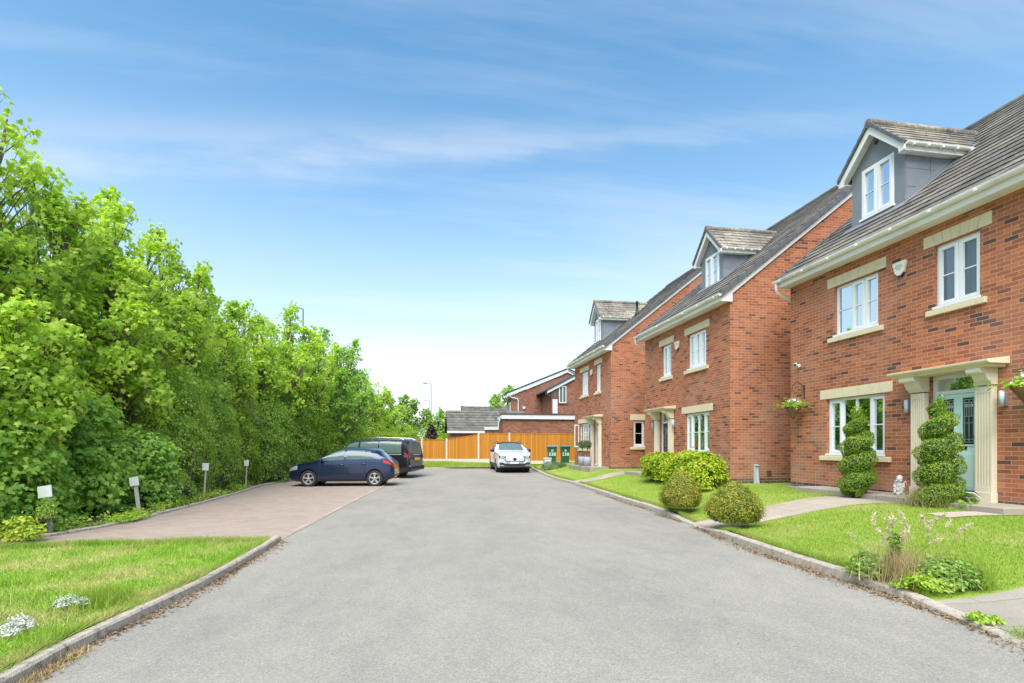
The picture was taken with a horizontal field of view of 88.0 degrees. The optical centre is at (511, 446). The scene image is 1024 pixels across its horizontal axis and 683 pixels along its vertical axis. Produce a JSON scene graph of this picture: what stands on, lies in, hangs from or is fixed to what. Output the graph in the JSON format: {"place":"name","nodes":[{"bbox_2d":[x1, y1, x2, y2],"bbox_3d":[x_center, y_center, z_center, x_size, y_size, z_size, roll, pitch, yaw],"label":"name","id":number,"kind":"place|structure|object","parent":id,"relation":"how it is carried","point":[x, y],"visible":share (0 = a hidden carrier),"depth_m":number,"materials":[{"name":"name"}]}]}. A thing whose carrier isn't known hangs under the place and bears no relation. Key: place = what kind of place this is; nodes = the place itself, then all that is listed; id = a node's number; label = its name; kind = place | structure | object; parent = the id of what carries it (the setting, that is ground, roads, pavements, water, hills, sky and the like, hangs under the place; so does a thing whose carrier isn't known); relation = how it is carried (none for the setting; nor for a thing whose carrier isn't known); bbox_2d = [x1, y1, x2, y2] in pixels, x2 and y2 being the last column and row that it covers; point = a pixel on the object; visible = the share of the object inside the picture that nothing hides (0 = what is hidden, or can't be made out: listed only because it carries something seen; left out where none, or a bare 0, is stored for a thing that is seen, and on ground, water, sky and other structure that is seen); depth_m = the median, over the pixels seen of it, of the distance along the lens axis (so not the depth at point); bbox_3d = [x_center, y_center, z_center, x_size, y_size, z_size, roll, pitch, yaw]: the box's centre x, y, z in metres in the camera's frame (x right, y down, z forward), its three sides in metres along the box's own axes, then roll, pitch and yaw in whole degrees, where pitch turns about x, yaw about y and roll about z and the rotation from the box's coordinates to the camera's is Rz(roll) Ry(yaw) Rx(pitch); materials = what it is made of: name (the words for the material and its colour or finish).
{"place":"outdoors","nodes":[
{"label":"outdoors","id":0,"kind":"place"},
{"bbox_2d":[0,534,272,673],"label":"grass verge","id":1,"kind":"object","parent":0,"point":[84,582],"depth_m":6.06,"materials":[{"name":"green plant"}]},
{"bbox_2d":[0,613,38,636],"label":"silver plant","id":2,"kind":"object","parent":1,"relation":"on","point":[13,624],"visible":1,"depth_m":4.05,"materials":[{"name":"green plant"}]},
{"bbox_2d":[47,594,92,616],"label":"silver plant","id":3,"kind":"object","parent":1,"relation":"on","point":[58,603],"visible":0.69,"depth_m":4.61,"materials":[{"name":"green plant"}]},
{"bbox_2d":[40,577,148,612],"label":"grass tuft","id":4,"kind":"object","parent":1,"relation":"on","point":[103,597],"visible":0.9,"depth_m":4.75,"materials":[{"name":"green plant"}]},
{"bbox_2d":[0,474,288,539],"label":"verge","id":5,"kind":"structure","parent":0,"point":[94,517],"depth_m":12.24,"materials":[{"name":"green plant"}]},
{"bbox_2d":[0,511,46,542],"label":"yellow herb","id":6,"kind":"object","parent":5,"relation":"on","point":[24,528],"visible":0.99,"depth_m":8.19,"materials":[{"name":"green plant"}]},
{"bbox_2d":[37,485,52,531],"bbox_3d":[-7.942,1.128,9.070,0.250,0.930,0.070,-8,-4,4],"label":"parking sign","id":7,"kind":"object","parent":5,"relation":"on","point":[45,491],"visible":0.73,"depth_m":9.06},
{"bbox_2d":[30,497,62,522],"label":"creeper","id":8,"kind":"object","parent":7,"relation":"attached to","point":[48,509],"visible":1,"depth_m":8.90,"materials":[{"name":"green plant"}]},
{"bbox_2d":[0,411,93,530],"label":"sycamore shrub","id":9,"kind":"object","parent":5,"relation":"on","point":[17,498],"visible":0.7,"depth_m":9.32,"materials":[{"name":"green plant"}]},
{"bbox_2d":[0,287,96,475],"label":"maple tree","id":10,"kind":"object","parent":5,"relation":"on","point":[36,388],"visible":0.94,"depth_m":9.50,"materials":[{"name":"green plant"}]},
{"bbox_2d":[0,87,118,348],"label":"maple tree","id":11,"kind":"object","parent":5,"relation":"on","point":[18,138],"visible":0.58,"depth_m":11.74,"materials":[{"name":"green plant"}]},
{"bbox_2d":[28,359,149,522],"bbox_3d":[-9.681,-0.198,11.397,3.119,3.547,2.612,0,0,-10],"label":"sycamore shrub","id":12,"kind":"object","parent":5,"relation":"on","point":[109,476],"visible":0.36,"depth_m":11.30,"materials":[{"name":"green plant"}]},
{"bbox_2d":[0,148,203,445],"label":"maple tree","id":13,"kind":"object","parent":5,"relation":"on","point":[55,267],"visible":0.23,"depth_m":12.74,"materials":[{"name":"green plant"}]},
{"bbox_2d":[59,185,181,452],"bbox_3d":[-10.772,-2.710,14.061,4.202,8.567,4.503,0,0,-10],"label":"maple tree","id":14,"kind":"object","parent":5,"relation":"on","point":[135,312],"visible":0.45,"depth_m":13.35,"materials":[{"name":"green plant"}]},
{"bbox_2d":[0,483,252,540],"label":"ground cover","id":15,"kind":"object","parent":5,"relation":"on","point":[188,501],"visible":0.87,"depth_m":11.92,"materials":[{"name":"green plant"}]},
{"bbox_2d":[104,508,150,521],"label":"yellow herb","id":16,"kind":"object","parent":5,"relation":"on","point":[134,515],"visible":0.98,"depth_m":10.60,"materials":[{"name":"green plant"}]},
{"bbox_2d":[79,423,188,509],"bbox_3d":[-9.388,0.480,13.129,2.574,2.173,2.363,0,0,-10],"label":"sycamore shrub","id":17,"kind":"object","parent":5,"relation":"on","point":[145,442],"visible":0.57,"depth_m":12.88,"materials":[{"name":"green plant"}]},
{"bbox_2d":[129,476,140,510],"bbox_3d":[-8.090,1.120,11.432,0.200,0.950,0.064,-10,-4,4],"label":"parking sign","id":18,"kind":"object","parent":5,"relation":"on","point":[134,481],"visible":0.75,"depth_m":11.43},
{"bbox_2d":[125,367,221,503],"bbox_3d":[-9.774,-0.396,15.306,2.144,3.945,3.537,0,0,-10],"label":"ivy hedge","id":19,"kind":"object","parent":5,"relation":"on","point":[187,424],"visible":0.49,"depth_m":15.22,"materials":[{"name":"green plant"}]},
{"bbox_2d":[129,219,228,465],"bbox_3d":[-11.011,-2.788,16.894,4.068,8.705,4.095,0,0,-10],"label":"maple tree","id":20,"kind":"object","parent":5,"relation":"on","point":[203,340],"visible":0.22,"depth_m":16.84,"materials":[{"name":"green plant"}]},
{"bbox_2d":[165,361,244,493],"bbox_3d":[-10.326,-0.715,17.905,2.085,4.577,3.688,0,0,-10],"label":"ivy hedge","id":21,"kind":"object","parent":5,"relation":"on","point":[223,410],"visible":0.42,"depth_m":17.77,"materials":[{"name":"green plant"}]},
{"bbox_2d":[179,265,263,486],"bbox_3d":[-11.277,-2.577,19.415,3.917,8.309,3.907,0,0,-10],"label":"maple tree","id":22,"kind":"object","parent":5,"relation":"on","point":[230,338],"visible":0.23,"depth_m":19.48,"materials":[{"name":"green plant"}]},
{"bbox_2d":[196,329,262,487],"bbox_3d":[-10.858,-1.464,20.405,2.291,6.056,3.257,0,0,-10],"label":"elder bush","id":23,"kind":"object","parent":5,"relation":"on","point":[249,424],"visible":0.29,"depth_m":20.26,"materials":[{"name":"green plant"}]},
{"bbox_2d":[212,296,322,475],"bbox_3d":[-11.161,-2.526,23.331,3.459,8.093,5.428,0,0,29],"label":"maple tree","id":24,"kind":"object","parent":5,"relation":"on","point":[269,372],"visible":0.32,"depth_m":23.34,"materials":[{"name":"green plant"}]},
{"bbox_2d":[235,394,304,482],"bbox_3d":[-10.522,-0.390,22.888,2.417,3.909,3.757,0,0,5],"label":"hedge shrub","id":25,"kind":"object","parent":5,"relation":"on","point":[277,459],"visible":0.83,"depth_m":22.33,"materials":[{"name":"green plant"}]},
{"bbox_2d":[265,386,319,477],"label":"hedge shrub","id":26,"kind":"object","parent":5,"relation":"on","point":[313,455],"visible":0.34,"depth_m":25.26,"materials":[{"name":"green plant"}]},
{"bbox_2d":[249,299,343,473],"bbox_3d":[-10.822,-2.953,26.208,5.083,8.961,4.360,0,0,-10],"label":"maple tree","id":27,"kind":"object","parent":5,"relation":"on","point":[287,350],"visible":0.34,"depth_m":26.18,"materials":[{"name":"green plant"}]},
{"bbox_2d":[301,412,345,462],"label":"hedge shrub","id":28,"kind":"object","parent":5,"relation":"on","point":[325,439],"visible":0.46,"depth_m":28.03,"materials":[{"name":"green plant"}]},
{"bbox_2d":[307,327,378,458],"bbox_3d":[-10.467,-2.603,29.659,6.077,8.261,4.024,0,0,-10],"label":"maple tree","id":29,"kind":"object","parent":5,"relation":"on","point":[340,391],"visible":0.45,"depth_m":29.31,"materials":[{"name":"green plant"}]},
{"bbox_2d":[15,472,408,543],"bbox_3d":[-7.131,1.394,19.536,4.853,0.200,22.744,0,0,-5],"label":"parking bay","id":30,"kind":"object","parent":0,"point":[284,510],"visible":0.65,"depth_m":11.56,"materials":[{"name":"brown brick"}]},
{"bbox_2d":[289,447,398,486],"bbox_3d":[-6.552,0.779,20.917,4.001,1.550,2.190,0,0,-5],"label":"hatchback car","id":31,"kind":"object","parent":30,"relation":"on","point":[375,467],"visible":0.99,"depth_m":20.09,"materials":[{"name":"blue paint"}]},
{"bbox_2d":[321,437,423,477],"bbox_3d":[-6.874,0.511,25.801,4.935,1.958,2.240,0,0,13],"label":"people carrier","id":32,"kind":"object","parent":30,"relation":"on","point":[406,454],"visible":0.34,"depth_m":24.79,"materials":[{"name":"black paint"}]},
{"bbox_2d":[379,441,401,452],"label":"quarter window","id":33,"kind":"structure","parent":32,"relation":"in","point":[390,447],"depth_m":24.64,"materials":[{"name":"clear glass"}]},
{"bbox_2d":[423,460,534,467],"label":"grass","id":34,"kind":"structure","parent":0,"point":[430,463],"depth_m":32.88,"materials":[{"name":"green plant"}]},
{"bbox_2d":[488,385,525,407],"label":"round tree","id":35,"kind":"object","parent":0,"point":[496,400],"visible":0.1,"depth_m":60.29,"materials":[{"name":"green plant"}]},
{"bbox_2d":[0,0,1023,438],"label":"sky","id":36,"kind":"structure","parent":0,"point":[451,189],"materials":[{"name":"blue"}]},
{"bbox_2d":[32,467,1023,682],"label":"road","id":37,"kind":"structure","parent":0,"point":[476,575],"depth_m":4.80,"materials":[{"name":"grey asphalt"}]},
{"bbox_2d":[15,642,103,682],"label":"gutter weeds","id":38,"kind":"object","parent":37,"relation":"on","point":[50,667],"visible":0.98,"depth_m":3.59,"materials":[{"name":"plant"}]},
{"bbox_2d":[0,535,280,682],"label":"kerb","id":39,"kind":"structure","parent":37,"relation":"on","point":[28,666],"depth_m":4.35,"materials":[{"name":"concrete"}]},
{"bbox_2d":[32,540,287,680],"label":"leaf litter","id":40,"kind":"object","parent":37,"relation":"on","point":[181,605],"visible":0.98,"depth_m":4.96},
{"bbox_2d":[489,441,530,471],"bbox_3d":[-0.173,0.535,30.027,2.282,1.719,4.466,0,0,-8],"label":"white suv","id":41,"kind":"object","parent":37,"relation":"on","point":[509,456],"visible":1,"depth_m":28.36,"materials":[{"name":"paint"}]},
{"bbox_2d":[532,467,1023,646],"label":"kerb","id":42,"kind":"structure","parent":37,"relation":"on","point":[824,567],"depth_m":6.40,"materials":[{"name":"concrete"}]},
{"bbox_2d":[690,526,1023,660],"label":"leaf litter","id":43,"kind":"object","parent":37,"relation":"on","point":[894,597],"visible":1,"depth_m":5.55,"materials":[{"name":"brown plant"}]},
{"bbox_2d":[575,471,623,481],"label":"path","id":44,"kind":"structure","parent":0,"point":[604,476],"depth_m":21.31,"materials":[{"name":"concrete"}]},
{"bbox_2d":[533,462,1023,600],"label":"lawn","id":45,"kind":"structure","parent":0,"point":[650,481],"depth_m":7.95,"materials":[{"name":"green plant"}]},
{"bbox_2d":[540,460,566,469],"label":"lavender bush","id":46,"kind":"object","parent":45,"relation":"on","point":[559,465],"visible":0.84,"depth_m":28.38,"materials":[{"name":"green plant"}]},
{"bbox_2d":[560,445,570,462],"bbox_3d":[3.211,0.445,32.034,0.620,1.070,0.715,0,0,0],"label":"wheelie bin","id":47,"kind":"object","parent":45,"relation":"on","point":[565,451],"visible":0.98,"depth_m":31.77,"materials":[{"name":"green plastic"}]},
{"bbox_2d":[569,465,608,472],"bbox_3d":[3.604,1.025,25.354,0.850,0.250,3.600,0,0,-10],"label":"doorstep","id":48,"kind":"object","parent":45,"relation":"on","point":[590,469],"visible":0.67,"depth_m":24.39,"materials":[{"name":"stone"}]},
{"bbox_2d":[583,440,591,465],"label":"potted tree","id":49,"kind":"object","parent":48,"relation":"on","point":[587,459],"visible":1,"depth_m":24.66,"materials":[{"name":"grey plant"}]},
{"bbox_2d":[566,267,701,468],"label":"brick house","id":50,"kind":"structure","parent":45,"relation":"on","point":[608,365],"depth_m":23.88,"materials":[{"name":"brick"}]},
{"bbox_2d":[577,419,589,450],"bbox_3d":[3.802,-0.623,27.289,0.316,1.657,2.050,0,0,-10],"label":"window","id":51,"kind":"structure","parent":50,"relation":"in","point":[584,427],"depth_m":27.50,"materials":[{"name":"white plastic"}]},
{"bbox_2d":[579,365,588,398],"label":"window","id":52,"kind":"structure","parent":50,"relation":"in","point":[585,375],"depth_m":27.29,"materials":[{"name":"white plastic"}]},
{"bbox_2d":[594,358,601,394],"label":"window","id":53,"kind":"structure","parent":50,"relation":"in","point":[598,361],"depth_m":25.24,"materials":[{"name":"white plastic"}]},
{"bbox_2d":[630,414,644,449],"bbox_3d":[5.658,-0.668,23.637,0.850,1.567,0.200,0,0,-10],"label":"window","id":54,"kind":"structure","parent":50,"relation":"in","point":[638,425],"depth_m":23.68,"materials":[{"name":"white plastic"}]},
{"bbox_2d":[639,449,676,480],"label":"golden shrub","id":55,"kind":"object","parent":45,"relation":"on","point":[654,462],"visible":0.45,"depth_m":16.80,"materials":[{"name":"yellow plant"}]},
{"bbox_2d":[657,469,703,508],"bbox_3d":[3.613,0.885,11.317,0.976,0.846,0.972,0,0,-37],"label":"box ball","id":56,"kind":"object","parent":45,"relation":"on","point":[680,489],"visible":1,"depth_m":11.08,"materials":[{"name":"green plant"}]},
{"bbox_2d":[659,446,730,489],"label":"golden shrub","id":57,"kind":"object","parent":45,"relation":"on","point":[702,470],"visible":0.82,"depth_m":14.01,"materials":[{"name":"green plant"}]},
{"bbox_2d":[700,480,768,524],"bbox_3d":[3.869,0.963,9.275,1.143,0.772,1.103,0,0,-10],"label":"box ball","id":58,"kind":"object","parent":45,"relation":"on","point":[733,502],"visible":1,"depth_m":9.02,"materials":[{"name":"green plant"}]},
{"bbox_2d":[633,185,851,482],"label":"brick house","id":59,"kind":"structure","parent":45,"relation":"on","point":[717,341],"depth_m":15.64,"materials":[{"name":"brick"}]},
{"bbox_2d":[663,423,667,451],"bbox_3d":[5.630,0.010,19.195,0.104,1.731,0.702,0,0,-10],"label":"door","id":60,"kind":"structure","parent":59,"relation":"in","point":[665,426],"depth_m":19.38,"materials":[{"name":"grey paint"}]},
{"bbox_2d":[659,335,673,381],"bbox_3d":[5.652,-3.159,19.103,0.318,1.507,1.150,0,0,-10],"label":"window","id":61,"kind":"structure","parent":59,"relation":"in","point":[667,349],"depth_m":19.12,"materials":[{"name":"white plastic"}]},
{"bbox_2d":[684,318,709,374],"bbox_3d":[6.008,-3.174,16.998,0.318,1.517,1.560,0,0,-10],"label":"window","id":62,"kind":"structure","parent":59,"relation":"in","point":[697,340],"depth_m":17.02,"materials":[{"name":"white plastic"}]},
{"bbox_2d":[682,403,712,454],"bbox_3d":[6.022,-0.518,17.005,0.349,1.627,1.930,0,0,-10],"label":"window","id":63,"kind":"structure","parent":59,"relation":"in","point":[697,423],"depth_m":17.02,"materials":[{"name":"white plastic"}]},
{"bbox_2d":[836,402,878,497],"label":"spiral topiary","id":64,"kind":"object","parent":45,"relation":"on","point":[858,456],"visible":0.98,"depth_m":10.62,"materials":[{"name":"green plant"}]},
{"bbox_2d":[842,550,887,580],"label":"weed clump","id":65,"kind":"object","parent":45,"relation":"on","point":[849,565],"visible":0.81,"depth_m":5.72,"materials":[{"name":"green plant"}]},
{"bbox_2d":[885,531,904,562],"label":"thistle","id":66,"kind":"object","parent":45,"relation":"on","point":[895,536],"visible":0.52,"depth_m":5.72,"materials":[{"name":"green plant"}]},
{"bbox_2d":[772,93,1023,504],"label":"brick house","id":67,"kind":"structure","parent":45,"relation":"on","point":[904,283],"depth_m":10.71,"materials":[{"name":"brick"}]},
{"bbox_2d":[773,382,812,418],"bbox_3d":[7.086,-1.169,13.332,0.900,0.938,0.927,0,0,-37],"label":"hanging basket","id":68,"kind":"object","parent":67,"relation":"attached to","point":[793,407],"visible":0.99,"depth_m":13.26,"materials":[{"name":"green plastic"}]},
{"bbox_2d":[819,381,892,461],"bbox_3d":[7.757,-0.524,11.888,0.346,1.677,2.000,0,0,-10],"label":"window","id":69,"kind":"structure","parent":67,"relation":"in","point":[839,409],"depth_m":11.83,"materials":[{"name":"white plastic"}]},
{"bbox_2d":[827,256,885,342],"bbox_3d":[7.749,-3.214,11.846,0.316,1.517,1.620,0,0,-10],"label":"window","id":70,"kind":"structure","parent":67,"relation":"in","point":[857,301],"depth_m":11.83,"materials":[{"name":"white plastic"}]},
{"bbox_2d":[938,392,974,490],"bbox_3d":[8.117,-0.046,9.636,0.104,1.841,0.782,0,0,-10],"label":"door","id":71,"kind":"structure","parent":67,"relation":"in","point":[962,405],"depth_m":9.49,"materials":[{"name":"green paint"}]},
{"bbox_2d":[923,210,991,316],"bbox_3d":[8.127,-3.244,9.607,0.317,1.537,1.240,0,0,-10],"label":"window","id":72,"kind":"structure","parent":67,"relation":"in","point":[963,254],"depth_m":9.61,"materials":[{"name":"white plastic"}]},
{"bbox_2d":[986,362,1023,402],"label":"hanging basket","id":73,"kind":"object","parent":67,"relation":"attached to","point":[1017,389],"visible":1,"depth_m":8.18,"materials":[{"name":"green plastic"}]},
{"bbox_2d":[835,509,973,592],"bbox_3d":[4.101,1.013,5.573,1.346,0.775,1.079,0,0,34],"label":"dry grass clump","id":74,"kind":"object","parent":45,"relation":"on","point":[896,568],"visible":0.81,"depth_m":5.51,"materials":[{"name":"plant"}]},
{"bbox_2d":[795,486,1023,514],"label":"doorstep","id":75,"kind":"object","parent":45,"relation":"on","point":[1000,508],"visible":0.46,"depth_m":9.79,"materials":[{"name":"stone"}]},
{"bbox_2d":[893,475,906,494],"bbox_3d":[7.580,0.743,10.377,0.228,0.384,0.209,0,0,-40],"label":"cherub statue","id":76,"kind":"object","parent":75,"relation":"on","point":[897,490],"visible":0.88,"depth_m":10.36,"materials":[{"name":"white stone"}]},
{"bbox_2d":[885,571,963,592],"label":"weed clump","id":77,"kind":"object","parent":45,"relation":"on","point":[927,582],"visible":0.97,"depth_m":5.20,"materials":[{"name":"green plant"}]},
{"bbox_2d":[890,480,980,508],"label":"dry shrub","id":78,"kind":"object","parent":45,"relation":"on","point":[912,501],"visible":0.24,"depth_m":9.12,"materials":[{"name":"plant"}]},
{"bbox_2d":[910,393,967,506],"bbox_3d":[7.376,0.104,9.138,0.811,2.085,0.792,0,0,-10],"label":"spiral topiary","id":79,"kind":"object","parent":45,"relation":"on","point":[939,463],"visible":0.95,"depth_m":8.99,"materials":[{"name":"green plant"}]},
{"bbox_2d":[913,553,992,592],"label":"weed clump","id":80,"kind":"object","parent":45,"relation":"on","point":[942,573],"visible":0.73,"depth_m":5.22,"materials":[{"name":"green plant"}]},
{"bbox_2d":[941,488,979,509],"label":"green weed","id":81,"kind":"object","parent":45,"relation":"on","point":[962,501],"visible":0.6,"depth_m":8.78,"materials":[{"name":"green plant"}]},
{"bbox_2d":[924,546,1015,590],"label":"grass tuft","id":82,"kind":"object","parent":45,"relation":"on","point":[987,582],"visible":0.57,"depth_m":5.20,"materials":[{"name":"green plant"}]},
{"bbox_2d":[694,496,896,527],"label":"path","id":83,"kind":"structure","parent":0,"point":[795,507],"depth_m":10.19,"materials":[{"name":"concrete"}]},
{"bbox_2d":[928,511,1022,517],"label":"path","id":84,"kind":"structure","parent":0,"point":[962,513],"depth_m":8.19,"materials":[{"name":"concrete"}]},
{"bbox_2d":[938,587,1023,637],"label":"driveway","id":85,"kind":"structure","parent":0,"point":[1007,606],"depth_m":4.83,"materials":[{"name":"grey concrete"}]},
{"bbox_2d":[961,611,1006,628],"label":"weed clump","id":86,"kind":"object","parent":85,"relation":"on","point":[979,616],"visible":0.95,"depth_m":4.40,"materials":[{"name":"green plant"}]},
{"bbox_2d":[1001,620,1023,638],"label":"grass tuft","id":87,"kind":"object","parent":85,"relation":"on","point":[1015,631],"visible":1,"depth_m":4.13,"materials":[{"name":"green plant"}]},
{"label":"ground","id":88,"kind":"structure","parent":0,"visible":0},
{"bbox_2d":[0,478,289,543],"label":"edging","id":89,"kind":"object","parent":88,"relation":"on","point":[120,522],"visible":0.45,"depth_m":11.35,"materials":[{"name":"concrete"}]},
{"bbox_2d":[312,351,371,447],"bbox_3d":[-10.985,-2.316,33.531,4.068,7.588,3.761,0,0,1],"label":"maple tree","id":90,"kind":"object","parent":88,"relation":"on","point":[359,385],"visible":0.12,"depth_m":33.47,"materials":[{"name":"green plant"}]},
{"bbox_2d":[293,476,401,530],"bbox_3d":[-4.825,1.425,19.804,0.213,0.270,22.610,0,0,-5],"label":"edging","id":91,"kind":"object","parent":88,"relation":"on","point":[302,526],"visible":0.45,"depth_m":13.27,"materials":[{"name":"concrete"}]},
{"bbox_2d":[345,373,407,446],"bbox_3d":[-9.697,-1.879,35.970,5.183,6.400,4.022,0,0,-10],"label":"round tree","id":92,"kind":"object","parent":88,"relation":"on","point":[379,413],"visible":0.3,"depth_m":35.96,"materials":[{"name":"green leaf"},{"name":"grey brown bark"}]},
{"bbox_2d":[373,394,433,438],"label":"spiky tree","id":93,"kind":"object","parent":88,"relation":"on","point":[408,417],"visible":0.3,"depth_m":42.03,"materials":[{"name":"green plant"}]},
{"bbox_2d":[423,422,440,438],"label":"purple tree","id":94,"kind":"object","parent":88,"relation":"on","point":[432,434],"visible":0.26,"depth_m":46.32,"materials":[{"name":"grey plant"}]},
{"bbox_2d":[423,407,446,438],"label":"round tree","id":95,"kind":"object","parent":88,"relation":"on","point":[439,418],"visible":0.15,"depth_m":49.34,"materials":[{"name":"green plant"}]},
{"bbox_2d":[444,410,524,458],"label":"pitched roof garage","id":96,"kind":"structure","parent":88,"relation":"on","point":[458,423],"depth_m":41.26,"materials":[{"name":"brick"}]},
{"bbox_2d":[461,406,507,410],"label":"bungalow","id":97,"kind":"object","parent":88,"relation":"on","point":[475,408],"visible":0.19,"depth_m":58.81,"materials":[{"name":"brick"}]},
{"bbox_2d":[497,414,574,460],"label":"flat roof garage","id":98,"kind":"structure","parent":88,"relation":"on","point":[536,423],"depth_m":37.41,"materials":[{"name":"brick"}]},
{"bbox_2d":[502,368,574,413],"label":"gable end house","id":99,"kind":"structure","parent":88,"relation":"on","point":[528,401],"depth_m":45.95,"materials":[{"name":"brick"}]},
{"bbox_2d":[536,375,574,413],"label":"bay fronted house","id":100,"kind":"structure","parent":88,"relation":"on","point":[558,398],"depth_m":42.80,"materials":[{"name":"brick"}]},
{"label":"grass verge","id":101,"kind":"structure","parent":0,"visible":0},
{"bbox_2d":[341,417,398,447],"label":"hedge shrub","id":102,"kind":"object","parent":101,"relation":"on","point":[369,433],"visible":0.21,"depth_m":33.01,"materials":[{"name":"green plant"}]},
{"bbox_2d":[391,423,427,438],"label":"hedge shrub","id":103,"kind":"object","parent":101,"relation":"on","point":[409,432],"visible":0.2,"depth_m":35.38,"materials":[{"name":"green plant"}]},
{"bbox_2d":[360,433,574,463],"bbox_3d":[-2.124,0.115,33.962,15.441,2.070,0.120,0,0,0],"label":"wooden fence","id":104,"kind":"object","parent":101,"relation":"on","point":[441,449],"visible":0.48,"depth_m":33.94,"materials":[{"name":"wood"}]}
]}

